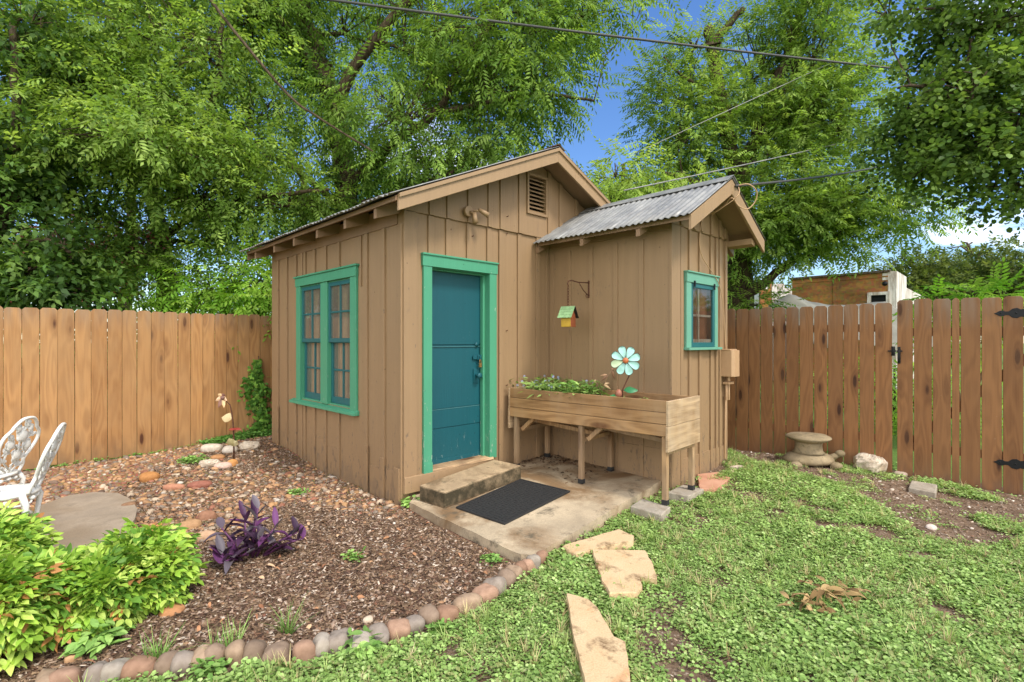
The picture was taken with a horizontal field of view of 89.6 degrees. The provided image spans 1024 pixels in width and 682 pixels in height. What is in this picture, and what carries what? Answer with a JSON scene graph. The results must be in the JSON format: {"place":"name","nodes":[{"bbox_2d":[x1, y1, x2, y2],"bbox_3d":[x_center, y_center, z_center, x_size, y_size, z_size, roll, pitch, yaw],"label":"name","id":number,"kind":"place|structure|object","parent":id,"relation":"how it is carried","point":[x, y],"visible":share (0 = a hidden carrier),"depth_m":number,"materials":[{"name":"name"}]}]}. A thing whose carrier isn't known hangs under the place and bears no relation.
{"place":"outdoors","nodes":[
{"label":"outdoors","id":0,"kind":"place"},
{"bbox_2d":[0,343,1023,681],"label":"ground","id":1,"kind":"structure","parent":0,"point":[674,667],"depth_m":3.63,"materials":[{"name":"soil"}]},
{"bbox_2d":[0,416,40,514],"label":"garden chair","id":2,"kind":"object","parent":1,"relation":"on","point":[23,435],"visible":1,"depth_m":4.16,"materials":[{"name":"white metal"}]},
{"bbox_2d":[0,499,65,556],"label":"lime shrub","id":3,"kind":"object","parent":1,"relation":"on","point":[20,533],"visible":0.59,"depth_m":3.15,"materials":[{"name":"green plant"}]},
{"bbox_2d":[35,669,54,681],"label":"edging stone","id":4,"kind":"object","parent":1,"relation":"on","point":[43,675],"visible":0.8,"depth_m":2.16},
{"bbox_2d":[3,328,107,450],"bbox_3d":[-6.063,0.646,7.239,1.907,2.147,1.924,0,0,0],"label":"undergrowth bush","id":5,"kind":"object","parent":1,"relation":"on","point":[74,379],"visible":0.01,"depth_m":6.98,"materials":[{"name":"green plant"}]},
{"bbox_2d":[49,666,81,681],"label":"edging stone","id":6,"kind":"object","parent":1,"relation":"on","point":[73,673],"visible":0.98,"depth_m":2.18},
{"bbox_2d":[0,541,161,675],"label":"lime shrub","id":7,"kind":"object","parent":1,"relation":"on","point":[50,596],"visible":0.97,"depth_m":2.48,"materials":[{"name":"green plant"}]},
{"bbox_2d":[0,0,168,336],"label":"evergreen tree","id":8,"kind":"object","parent":1,"relation":"on","point":[23,285],"visible":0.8,"depth_m":6.81,"materials":[{"name":"green plant"}]},
{"bbox_2d":[34,492,136,551],"bbox_3d":[-3.418,1.488,4.077,0.721,0.120,1.920,0,0,-33],"label":"concrete pad","id":9,"kind":"object","parent":1,"relation":"on","point":[83,519],"visible":0.46,"depth_m":4.22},
{"bbox_2d":[0,422,66,529],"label":"garden chair","id":10,"kind":"object","parent":9,"relation":"on","point":[21,492],"visible":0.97,"depth_m":3.66,"materials":[{"name":"white metal"}]},
{"bbox_2d":[82,661,107,681],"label":"edging stone","id":11,"kind":"object","parent":1,"relation":"on","point":[93,672],"visible":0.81,"depth_m":2.19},
{"bbox_2d":[4,200,186,308],"bbox_3d":[-7.279,-0.424,8.759,3.360,3.950,2.774,0,0,22],"label":"crape myrtle","id":12,"kind":"object","parent":1,"relation":"on","point":[93,244],"visible":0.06,"depth_m":8.49,"materials":[{"name":"green plant"}]},
{"bbox_2d":[58,618,135,663],"bbox_3d":[-1.988,1.399,2.458,0.289,0.150,0.269,0,0,0],"label":"weed plant","id":13,"kind":"object","parent":1,"relation":"on","point":[106,637],"visible":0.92,"depth_m":2.43,"materials":[{"name":"green plant"}]},
{"bbox_2d":[100,657,129,681],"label":"edging stone","id":14,"kind":"object","parent":1,"relation":"on","point":[112,669],"visible":0.72,"depth_m":2.21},
{"bbox_2d":[0,306,271,469],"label":"wooden fence","id":15,"kind":"object","parent":1,"relation":"on","point":[170,376],"visible":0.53,"depth_m":6.43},
{"bbox_2d":[237,356,271,434],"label":"ivy vine","id":16,"kind":"object","parent":15,"relation":"attached to","point":[256,401],"visible":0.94,"depth_m":7.45,"materials":[{"name":"green plant"}]},
{"bbox_2d":[120,655,156,681],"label":"edging stone","id":17,"kind":"object","parent":1,"relation":"on","point":[133,667],"visible":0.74,"depth_m":2.23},
{"bbox_2d":[68,517,210,625],"bbox_3d":[-2.123,1.298,2.906,0.768,0.592,0.762,0,0,0],"label":"lime shrub","id":18,"kind":"object","parent":1,"relation":"on","point":[175,569],"visible":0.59,"depth_m":2.85,"materials":[{"name":"green plant"}]},
{"bbox_2d":[139,471,159,482],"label":"rock","id":19,"kind":"object","parent":1,"relation":"on","point":[144,477],"visible":0.71,"depth_m":5.28,"materials":[{"name":"stone"}]},
{"bbox_2d":[0,0,298,311],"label":"background tree","id":20,"kind":"object","parent":1,"relation":"on","point":[190,262],"visible":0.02,"depth_m":14.46,"materials":[{"name":"green plant"}]},
{"bbox_2d":[153,650,178,675],"bbox_3d":[-1.528,1.440,2.289,0.112,0.110,0.116,5,-17,0],"label":"edging stone","id":21,"kind":"object","parent":1,"relation":"on","point":[162,664],"visible":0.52,"depth_m":2.25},
{"bbox_2d":[170,650,193,675],"bbox_3d":[-1.459,1.437,2.288,0.105,0.107,0.110,13,10,0],"label":"edging stone","id":22,"kind":"object","parent":1,"relation":"on","point":[182,659],"visible":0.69,"depth_m":2.25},
{"bbox_2d":[100,231,271,361],"bbox_3d":[-4.646,-0.076,8.414,4.163,3.254,2.982,0,0,0],"label":"bright shrub","id":23,"kind":"object","parent":1,"relation":"on","point":[248,296],"visible":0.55,"depth_m":7.89,"materials":[{"name":"green plant"}]},
{"bbox_2d":[0,0,376,311],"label":"shade tree","id":24,"kind":"object","parent":1,"relation":"on","point":[140,143],"visible":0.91,"depth_m":7.57,"materials":[{"name":"green plant"}]},
{"bbox_2d":[176,453,210,463],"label":"weed plant","id":25,"kind":"object","parent":1,"relation":"on","point":[193,458],"visible":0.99,"depth_m":5.88,"materials":[{"name":"green plant"}]},
{"bbox_2d":[191,643,210,670],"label":"edging stone","id":26,"kind":"object","parent":1,"relation":"on","point":[199,652],"visible":0.4,"depth_m":2.28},
{"bbox_2d":[179,655,232,681],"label":"weed plant","id":27,"kind":"object","parent":1,"relation":"on","point":[220,664],"visible":0.98,"depth_m":2.22,"materials":[{"name":"green plant"}]},
{"bbox_2d":[0,435,413,546],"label":"river gravel","id":28,"kind":"structure","parent":1,"relation":"on","point":[91,479],"depth_m":5.13,"materials":[{"name":"stone"}]},
{"bbox_2d":[197,510,216,520],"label":"rock","id":29,"kind":"object","parent":1,"relation":"on","point":[205,515],"visible":0.67,"depth_m":4.16,"materials":[{"name":"stone"}]},
{"bbox_2d":[204,642,225,668],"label":"edging stone","id":30,"kind":"object","parent":1,"relation":"on","point":[217,649],"visible":0.45,"depth_m":2.30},
{"bbox_2d":[215,394,240,458],"bbox_3d":[-3.300,1.005,6.000,0.287,0.790,0.112,0,0,0],"label":"garden stake","id":31,"kind":"object","parent":1,"relation":"on","point":[221,399],"visible":0.98,"depth_m":5.99,"materials":[{"name":"metal"}]},
{"bbox_2d":[224,639,244,665],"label":"edging stone","id":32,"kind":"object","parent":1,"relation":"on","point":[234,649],"visible":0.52,"depth_m":2.30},
{"bbox_2d":[198,429,271,443],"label":"fence weeds","id":33,"kind":"object","parent":1,"relation":"on","point":[238,436],"visible":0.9,"depth_m":7.16,"materials":[{"name":"green plant"}]},
{"bbox_2d":[239,441,259,450],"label":"rock","id":34,"kind":"object","parent":1,"relation":"on","point":[248,445],"visible":0.75,"depth_m":6.37,"materials":[{"name":"stone"}]},
{"bbox_2d":[242,639,266,664],"bbox_3d":[-1.167,1.419,2.344,0.093,0.111,0.116,-1,-17,0],"label":"edging stone","id":35,"kind":"object","parent":1,"relation":"on","point":[254,648],"visible":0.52,"depth_m":2.31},
{"bbox_2d":[0,437,515,681],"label":"bark mulch","id":36,"kind":"object","parent":1,"relation":"on","point":[332,612],"visible":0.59,"depth_m":3.23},
{"bbox_2d":[123,624,201,660],"bbox_3d":[-1.573,1.378,2.323,0.270,0.179,0.248,0,0,23],"label":"grass tuft","id":37,"kind":"object","parent":36,"relation":"on","point":[152,650],"visible":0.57,"depth_m":2.34,"materials":[{"name":"green plant"}]},
{"bbox_2d":[158,602,185,616],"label":"rock","id":38,"kind":"object","parent":36,"relation":"on","point":[177,608],"visible":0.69,"depth_m":2.75,"materials":[{"name":"stone"}]},
{"bbox_2d":[200,444,222,451],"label":"rock","id":39,"kind":"object","parent":36,"relation":"on","point":[208,447],"visible":0.69,"depth_m":6.43,"materials":[{"name":"stone"}]},
{"bbox_2d":[195,609,253,646],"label":"grass tuft","id":40,"kind":"object","parent":36,"relation":"on","point":[225,640],"visible":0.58,"depth_m":2.44,"materials":[{"name":"green plant"}]},
{"bbox_2d":[203,494,305,573],"bbox_3d":[-1.745,1.255,3.484,0.569,0.418,0.448,0,0,-45],"label":"purple plant","id":41,"kind":"object","parent":36,"relation":"on","point":[219,551],"visible":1,"depth_m":3.47,"materials":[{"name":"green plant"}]},
{"bbox_2d":[264,591,320,633],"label":"grass tuft","id":42,"kind":"object","parent":36,"relation":"on","point":[286,630],"visible":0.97,"depth_m":2.56,"materials":[{"name":"green plant"}]},
{"bbox_2d":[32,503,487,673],"bbox_3d":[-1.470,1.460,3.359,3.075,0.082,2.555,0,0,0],"label":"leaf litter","id":43,"kind":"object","parent":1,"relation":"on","point":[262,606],"visible":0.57,"depth_m":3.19,"materials":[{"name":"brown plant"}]},
{"bbox_2d":[261,641,291,666],"bbox_3d":[-1.062,1.419,2.321,0.130,0.101,0.122,-4,-5,0],"label":"edging stone","id":44,"kind":"object","parent":1,"relation":"on","point":[280,646],"visible":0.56,"depth_m":2.29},
{"bbox_2d":[292,639,315,663],"bbox_3d":[-0.946,1.420,2.344,0.105,0.113,0.102,-6,1,0],"label":"edging stone","id":45,"kind":"object","parent":1,"relation":"on","point":[303,649],"visible":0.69,"depth_m":2.32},
{"bbox_2d":[130,487,489,648],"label":"scattered pebbles","id":46,"kind":"object","parent":1,"relation":"on","point":[297,547],"visible":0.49,"depth_m":3.50,"materials":[{"name":"stone"}]},
{"bbox_2d":[313,632,329,656],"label":"edging stone","id":47,"kind":"object","parent":1,"relation":"on","point":[321,641],"visible":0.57,"depth_m":2.37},
{"bbox_2d":[212,0,447,272],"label":"background tree","id":48,"kind":"object","parent":1,"relation":"on","point":[338,47],"visible":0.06,"depth_m":15.32,"materials":[{"name":"green plant"}]},
{"bbox_2d":[328,628,351,653],"bbox_3d":[-0.820,1.425,2.431,0.116,0.108,0.140,0,-8,0],"label":"edging stone","id":49,"kind":"object","parent":1,"relation":"on","point":[338,638],"visible":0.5,"depth_m":2.39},
{"bbox_2d":[334,625,389,660],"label":"weed plant","id":50,"kind":"object","parent":1,"relation":"on","point":[363,645],"visible":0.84,"depth_m":2.35,"materials":[{"name":"green plant"}]},
{"bbox_2d":[352,630,373,652],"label":"edging stone","id":51,"kind":"object","parent":1,"relation":"on","point":[363,636],"visible":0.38,"depth_m":2.38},
{"bbox_2d":[369,622,389,644],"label":"edging stone","id":52,"kind":"object","parent":1,"relation":"on","point":[379,627],"visible":0.49,"depth_m":2.44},
{"bbox_2d":[77,0,682,243],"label":"shade tree","id":53,"kind":"object","parent":1,"relation":"on","point":[476,84],"visible":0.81,"depth_m":8.63,"materials":[{"name":"green plant"}]},
{"bbox_2d":[386,618,410,640],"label":"edging stone","id":54,"kind":"object","parent":1,"relation":"on","point":[401,627],"visible":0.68,"depth_m":2.49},
{"bbox_2d":[406,614,424,635],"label":"edging stone","id":55,"kind":"object","parent":1,"relation":"on","point":[416,621],"visible":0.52,"depth_m":2.56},
{"bbox_2d":[418,604,439,624],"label":"edging stone","id":56,"kind":"object","parent":1,"relation":"on","point":[429,613],"visible":0.6,"depth_m":2.63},
{"bbox_2d":[425,617,459,634],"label":"weed plant","id":57,"kind":"object","parent":1,"relation":"on","point":[436,624],"visible":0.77,"depth_m":2.57,"materials":[{"name":"green plant"}]},
{"bbox_2d":[436,604,459,624],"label":"edging stone","id":58,"kind":"object","parent":1,"relation":"on","point":[447,611],"visible":0.61,"depth_m":2.66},
{"bbox_2d":[452,592,482,613],"bbox_3d":[-0.250,1.445,2.820,0.183,0.107,0.116,0,0,-41],"label":"edging stone","id":59,"kind":"object","parent":1,"relation":"on","point":[469,598],"visible":0.69,"depth_m":2.79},
{"bbox_2d":[472,583,498,603],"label":"edging stone","id":60,"kind":"object","parent":1,"relation":"on","point":[487,591],"visible":0.69,"depth_m":2.90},
{"bbox_2d":[482,576,506,595],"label":"edging stone","id":61,"kind":"object","parent":1,"relation":"on","point":[499,583],"visible":0.57,"depth_m":2.97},
{"bbox_2d":[239,144,765,505],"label":"garden shed","id":62,"kind":"structure","parent":1,"relation":"on","point":[416,328],"depth_m":5.29,"materials":[{"name":"brown paint"}]},
{"bbox_2d":[289,263,359,415],"bbox_3d":[-2.083,0.007,5.797,0.207,1.565,1.680,0,0,-44],"label":"window","id":63,"kind":"structure","parent":62,"relation":"in","point":[322,340],"depth_m":5.69,"materials":[{"name":"green paint"}]},
{"bbox_2d":[432,271,481,464],"bbox_3d":[-0.557,0.252,5.112,0.711,1.872,0.125,0,0,-44],"label":"door","id":64,"kind":"structure","parent":62,"relation":"in","point":[456,357],"depth_m":5.14,"materials":[{"name":"teal paint"}]},
{"bbox_2d":[567,280,589,297],"bbox_3d":[0.699,-0.555,5.442,0.312,0.187,0.024,0,0,-33],"label":"hanging bracket","id":65,"kind":"object","parent":62,"relation":"attached to","point":[588,294],"visible":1,"depth_m":5.50,"materials":[{"name":"metal"}]},
{"bbox_2d":[557,286,578,326],"bbox_3d":[0.584,-0.362,5.361,0.163,0.431,0.183,0,0,34],"label":"birdhouse","id":66,"kind":"object","parent":65,"relation":"hanging from","point":[567,315],"visible":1,"depth_m":5.33,"materials":[{"name":"wood"}]},
{"bbox_2d":[683,270,721,349],"bbox_3d":[1.937,-0.270,5.288,0.730,0.840,0.130,0,0,-44],"label":"window","id":67,"kind":"structure","parent":62,"relation":"in","point":[696,284],"depth_m":5.30,"materials":[{"name":"green paint"}]},
{"bbox_2d":[734,167,875,186],"bbox_3d":[5.777,-2.869,8.248,9.550,2.703,0.025,0,0,-42],"label":"overhead cable","id":68,"kind":"object","parent":62,"relation":"attached to","point":[773,182],"visible":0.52,"depth_m":6.16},
{"bbox_2d":[497,568,516,588],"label":"edging stone","id":69,"kind":"object","parent":1,"relation":"on","point":[508,575],"visible":0.56,"depth_m":3.06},
{"bbox_2d":[410,455,660,561],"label":"concrete slab","id":70,"kind":"structure","parent":1,"relation":"on","point":[600,497],"depth_m":4.19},
{"bbox_2d":[420,460,520,507],"bbox_3d":[-0.360,1.300,4.755,0.357,0.187,0.987,0,0,39],"label":"door step","id":71,"kind":"object","parent":70,"relation":"on","point":[456,488],"depth_m":4.60,"materials":[{"name":"concrete"}]},
{"bbox_2d":[456,479,569,524],"bbox_3d":[0.013,1.364,4.446,0.577,0.058,0.944,0,0,39],"label":"door mat","id":72,"kind":"object","parent":70,"relation":"on","point":[510,502],"depth_m":4.39,"materials":[{"name":"black rubber"}]},
{"bbox_2d":[520,454,607,482],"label":"leaf litter","id":73,"kind":"object","parent":70,"relation":"on","point":[564,461],"visible":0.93,"depth_m":5.58,"materials":[{"name":"brown plant"}]},
{"bbox_2d":[66,446,1023,681],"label":"grass","id":74,"kind":"structure","parent":1,"relation":"on","point":[718,547],"depth_m":2.91,"materials":[{"name":"green plant"}]},
{"bbox_2d":[566,593,629,681],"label":"flagstone","id":75,"kind":"object","parent":1,"relation":"on","point":[599,647],"visible":0.94,"depth_m":2.37,"materials":[{"name":"beige stone"}]},
{"bbox_2d":[562,529,633,559],"bbox_3d":[0.620,1.430,3.598,0.564,0.065,0.218,0,0,-32],"label":"flagstone","id":76,"kind":"object","parent":1,"relation":"on","point":[619,539],"visible":0.88,"depth_m":3.58,"materials":[{"name":"beige stone"}]},
{"bbox_2d":[592,549,656,601],"bbox_3d":[0.711,1.435,3.175,0.376,0.060,0.604,1,0,0],"label":"flagstone","id":77,"kind":"object","parent":1,"relation":"on","point":[628,568],"visible":0.87,"depth_m":3.15,"materials":[{"name":"beige stone"}]},
{"bbox_2d":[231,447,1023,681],"bbox_3d":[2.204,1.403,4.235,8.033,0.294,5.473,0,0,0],"label":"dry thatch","id":78,"kind":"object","parent":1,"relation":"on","point":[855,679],"visible":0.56,"depth_m":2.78,"materials":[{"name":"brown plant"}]},
{"bbox_2d":[631,499,669,521],"bbox_3d":[1.149,1.414,4.253,0.246,0.100,0.343,0,0,-42],"label":"concrete block","id":79,"kind":"object","parent":1,"relation":"on","point":[645,508],"depth_m":4.20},
{"bbox_2d":[508,386,699,505],"bbox_3d":[0.831,0.928,5.049,1.794,0.868,0.640,0,0,43],"label":"planter table","id":80,"kind":"object","parent":79,"relation":"on","point":[671,423],"visible":0.98,"depth_m":4.70,"materials":[{"name":"brown wood"}]},
{"bbox_2d":[508,374,609,397],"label":"planter flowers","id":81,"kind":"object","parent":80,"relation":"on","point":[552,386],"visible":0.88,"depth_m":5.20,"materials":[{"name":"green plant"}]},
{"bbox_2d":[610,346,639,396],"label":"metal flower","id":82,"kind":"object","parent":80,"relation":"in","point":[625,360],"visible":0.96,"depth_m":4.68,"materials":[{"name":"metal"}]},
{"bbox_2d":[572,132,772,208],"bbox_3d":[2.476,-0.968,9.098,4.378,5.044,3.223,0,0,0],"label":"bright tree","id":83,"kind":"object","parent":1,"relation":"on","point":[611,191],"visible":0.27,"depth_m":8.43,"materials":[{"name":"green plant"}]},
{"bbox_2d":[669,485,703,503],"bbox_3d":[1.568,1.397,4.646,0.206,0.100,0.327,0,0,42],"label":"concrete block","id":84,"kind":"object","parent":1,"relation":"on","point":[679,492],"depth_m":4.58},
{"bbox_2d":[697,472,730,494],"bbox_3d":[1.965,1.375,4.994,0.309,0.062,0.673,0,0,18],"label":"flagstone","id":85,"kind":"object","parent":1,"relation":"on","point":[705,483],"visible":0.79,"depth_m":4.93,"materials":[{"name":"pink stone"}]},
{"bbox_2d":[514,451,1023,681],"bbox_3d":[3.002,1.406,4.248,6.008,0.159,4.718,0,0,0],"label":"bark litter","id":86,"kind":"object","parent":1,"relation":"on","point":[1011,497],"visible":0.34,"depth_m":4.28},
{"bbox_2d":[754,283,791,379],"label":"outbuilding","id":87,"kind":"structure","parent":1,"relation":"on","point":[772,289],"depth_m":18.99,"materials":[{"name":"white paint"}]},
{"bbox_2d":[603,0,986,342],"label":"shade tree","id":88,"kind":"object","parent":1,"relation":"on","point":[807,220],"visible":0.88,"depth_m":9.27,"materials":[{"name":"green plant"}]},
{"bbox_2d":[778,591,835,615],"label":"dead leaves","id":89,"kind":"object","parent":1,"relation":"on","point":[805,600],"visible":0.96,"depth_m":2.77,"materials":[{"name":"brown plant"}]},
{"bbox_2d":[727,303,891,472],"bbox_3d":[2.875,0.568,6.635,3.278,1.965,0.150,0,0,41],"label":"wooden fence","id":90,"kind":"object","parent":1,"relation":"on","point":[779,329],"visible":0.44,"depth_m":5.99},
{"bbox_2d":[780,432,844,469],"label":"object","id":91,"kind":"object","parent":1,"relation":"on","point":[808,449],"visible":0.94,"depth_m":5.61,"materials":[{"name":"stone"}]},
{"bbox_2d":[795,575,876,610],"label":"dead leaves","id":92,"kind":"object","parent":1,"relation":"on","point":[823,588],"visible":0.97,"depth_m":2.87,"materials":[{"name":"brown plant"}]},
{"bbox_2d":[685,451,1023,552],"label":"dirt pebbles","id":93,"kind":"object","parent":1,"relation":"on","point":[964,512],"visible":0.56,"depth_m":4.50,"materials":[{"name":"stone"}]},
{"bbox_2d":[852,453,887,473],"bbox_3d":[3.878,1.332,5.569,0.331,0.225,0.288,0,0,0],"label":"rock","id":94,"kind":"object","parent":1,"relation":"on","point":[873,463],"visible":0.73,"depth_m":5.48,"materials":[{"name":"stone"}]},
{"bbox_2d":[760,355,981,443],"bbox_3d":[5.495,0.974,7.964,3.358,1.718,2.508,0,0,30],"label":"undergrowth bush","id":95,"kind":"object","parent":1,"relation":"on","point":[894,428],"visible":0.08,"depth_m":7.92,"materials":[{"name":"green plant"}]},
{"bbox_2d":[799,349,1023,439],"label":"undergrowth bush","id":96,"kind":"object","parent":1,"relation":"on","point":[894,392],"visible":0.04,"depth_m":8.40,"materials":[{"name":"green plant"}]},
{"bbox_2d":[815,0,1023,233],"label":"overhanging tree","id":97,"kind":"object","parent":1,"relation":"on","point":[982,111],"visible":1,"depth_m":5.53,"materials":[{"name":"green plant"}]},
{"bbox_2d":[859,243,979,322],"bbox_3d":[26.532,-2.461,33.833,6.969,8.119,7.078,0,0,0],"label":"distant tree","id":98,"kind":"object","parent":1,"relation":"on","point":[921,273],"visible":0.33,"depth_m":32.91,"materials":[{"name":"green plant"}]},
{"bbox_2d":[908,480,936,498],"bbox_3d":[3.894,1.410,4.882,0.199,0.070,0.388,0,0,42],"label":"paver","id":99,"kind":"object","parent":1,"relation":"on","point":[929,490],"visible":0.89,"depth_m":4.80,"materials":[{"name":"grey concrete"}]},
{"bbox_2d":[888,296,1023,494],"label":"wooden gate","id":100,"kind":"structure","parent":1,"relation":"on","point":[991,331],"depth_m":5.12,"materials":[{"name":"brown wood"}]},
{"bbox_2d":[892,257,1023,399],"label":"compound leaf sapling","id":101,"kind":"object","parent":1,"relation":"on","point":[998,282],"visible":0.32,"depth_m":6.56,"materials":[{"name":"green plant"}]},
{"bbox_2d":[922,238,1017,345],"bbox_3d":[33.254,-2.901,38.269,7.695,9.101,7.198,0,0,0],"label":"distant tree","id":102,"kind":"object","parent":1,"relation":"on","point":[965,258],"visible":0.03,"depth_m":37.13,"materials":[{"name":"green plant"}]},
{"bbox_2d":[940,233,1023,343],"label":"distant tree","id":103,"kind":"object","parent":1,"relation":"on","point":[1012,258],"visible":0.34,"depth_m":32.73,"materials":[{"name":"green plant"}]},
{"bbox_2d":[0,0,1023,342],"label":"sky","id":104,"kind":"structure","parent":0,"point":[607,121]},
{"bbox_2d":[324,0,940,73],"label":"overhead cable","id":105,"kind":"object","parent":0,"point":[573,31],"visible":0.78,"depth_m":7.51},
{"bbox_2d":[624,131,890,190],"bbox_3d":[5.178,-3.309,8.795,8.214,2.576,0.018,0,0,-27],"label":"overhead cable","id":106,"kind":"object","parent":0,"point":[724,168],"visible":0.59,"depth_m":7.77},
{"bbox_2d":[634,39,882,153],"bbox_3d":[4.341,-4.237,8.800,4.795,2.405,0.010,0,0,-11],"label":"overhead cable","id":107,"kind":"object","parent":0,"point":[738,105],"visible":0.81,"depth_m":8.68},
{"bbox_2d":[768,294,932,350],"bbox_3d":[8.161,-0.491,12.218,3.209,1.440,2.025,0,0,0],"label":"tarp","id":108,"kind":"object","parent":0,"point":[791,299],"visible":0.23,"depth_m":12.74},
{"bbox_2d":[790,270,923,388],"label":"weathered building","id":109,"kind":"structure","parent":0,"point":[888,286],"depth_m":15.88,"materials":[{"name":"brown paint"}]},
{"bbox_2d":[867,291,889,302],"bbox_3d":[10.933,-0.964,15.362,0.553,0.990,0.115,0,0,44],"label":"window","id":110,"kind":"structure","parent":109,"relation":"in","point":[877,296],"depth_m":15.37,"materials":[{"name":"white paint"}]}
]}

